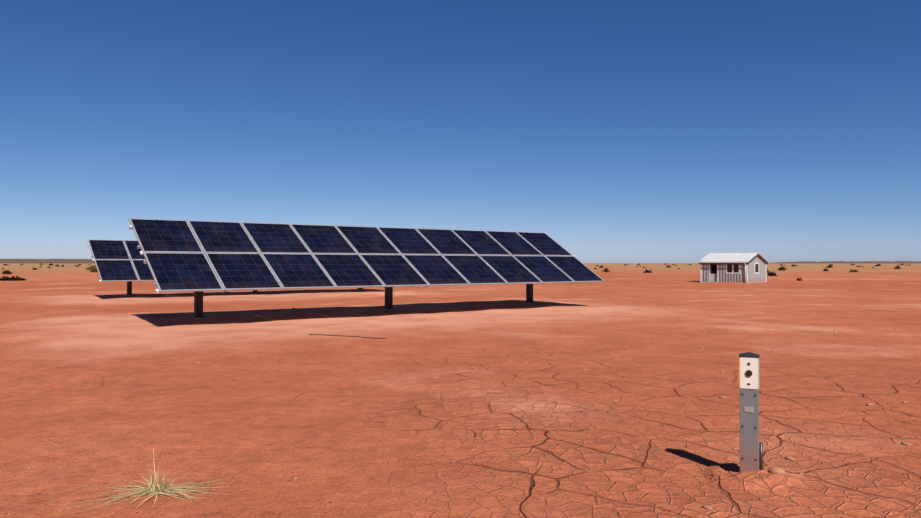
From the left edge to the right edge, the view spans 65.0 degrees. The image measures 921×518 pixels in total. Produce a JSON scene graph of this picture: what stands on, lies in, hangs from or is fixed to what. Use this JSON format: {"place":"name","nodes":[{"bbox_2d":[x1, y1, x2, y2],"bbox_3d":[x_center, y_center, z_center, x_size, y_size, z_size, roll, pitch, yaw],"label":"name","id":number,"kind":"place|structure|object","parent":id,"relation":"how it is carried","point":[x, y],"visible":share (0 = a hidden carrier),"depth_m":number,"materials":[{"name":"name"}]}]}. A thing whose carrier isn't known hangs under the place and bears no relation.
{"place":"outdoors","nodes":[
{"label":"outdoors","id":0,"kind":"place"},
{"bbox_2d":[0,263,920,517],"bbox_3d":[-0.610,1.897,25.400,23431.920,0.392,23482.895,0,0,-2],"label":"ground","id":1,"kind":"structure","parent":0,"point":[527,417],"depth_m":9.52,"materials":[{"name":"orange soil"}]},
{"bbox_2d":[51,449,241,514],"bbox_3d":[-2.359,1.602,5.644,1.341,0.377,1.050,0,0,-15],"label":"grass tuft","id":2,"kind":"object","parent":1,"relation":"on","point":[156,488],"visible":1,"depth_m":5.54,"materials":[{"name":"plant"}]},
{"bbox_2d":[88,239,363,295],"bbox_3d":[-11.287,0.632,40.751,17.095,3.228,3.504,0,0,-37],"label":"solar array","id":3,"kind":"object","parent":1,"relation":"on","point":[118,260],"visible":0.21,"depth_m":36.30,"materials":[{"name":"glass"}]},
{"bbox_2d":[309,334,386,338],"bbox_3d":[-2.637,1.810,16.946,1.892,0.070,0.165,0,0,11],"label":"ground cable","id":4,"kind":"object","parent":1,"relation":"on","point":[349,336],"visible":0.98,"depth_m":17.01,"materials":[{"name":"black plastic"}]},
{"bbox_2d":[129,218,604,319],"bbox_3d":[-2.067,0.479,25.230,17.095,3.358,3.504,0,0,-37],"label":"solar array","id":5,"kind":"object","parent":1,"relation":"on","point":[197,257],"visible":0.9,"depth_m":23.65,"materials":[{"name":"glass"}]},
{"bbox_2d":[0,263,910,280],"bbox_3d":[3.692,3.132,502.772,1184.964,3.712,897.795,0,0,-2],"label":"scrub","id":6,"kind":"object","parent":1,"relation":"on","point":[94,269],"visible":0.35,"depth_m":142.88,"materials":[{"name":"green plant"}]},
{"bbox_2d":[26,305,910,509],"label":"stones","id":7,"kind":"object","parent":1,"relation":"on","point":[777,470],"visible":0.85,"depth_m":6.97,"materials":[{"name":"brown stone"}]},
{"bbox_2d":[698,252,767,282],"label":"hut","id":8,"kind":"object","parent":1,"relation":"on","point":[747,267],"visible":0.92,"depth_m":65.46,"materials":[{"name":"white wood"}]},
{"bbox_2d":[703,462,794,489],"bbox_3d":[2.343,1.751,5.943,0.730,0.093,0.729,0,0,-2],"label":"bollard dirt ring","id":9,"kind":"object","parent":1,"relation":"on","point":[715,474],"visible":0.88,"depth_m":5.72,"materials":[{"name":"orange soil"}]},
{"bbox_2d":[739,352,762,472],"bbox_3d":[2.373,1.367,5.912,0.177,1.212,0.122,0,0,24],"label":"sensor bollard","id":10,"kind":"object","parent":1,"relation":"on","point":[751,452],"visible":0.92,"depth_m":5.88,"materials":[{"name":"grey metal"}]},
{"bbox_2d":[0,259,920,263],"bbox_3d":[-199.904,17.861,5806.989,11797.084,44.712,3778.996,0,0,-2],"label":"distant hills","id":11,"kind":"structure","parent":0,"point":[46,261],"depth_m":5703.01,"materials":[{"name":"brown soil"}]},
{"bbox_2d":[0,0,920,262],"label":"sky","id":12,"kind":"structure","parent":0,"point":[616,131],"materials":[{"name":"blue"}]}
]}

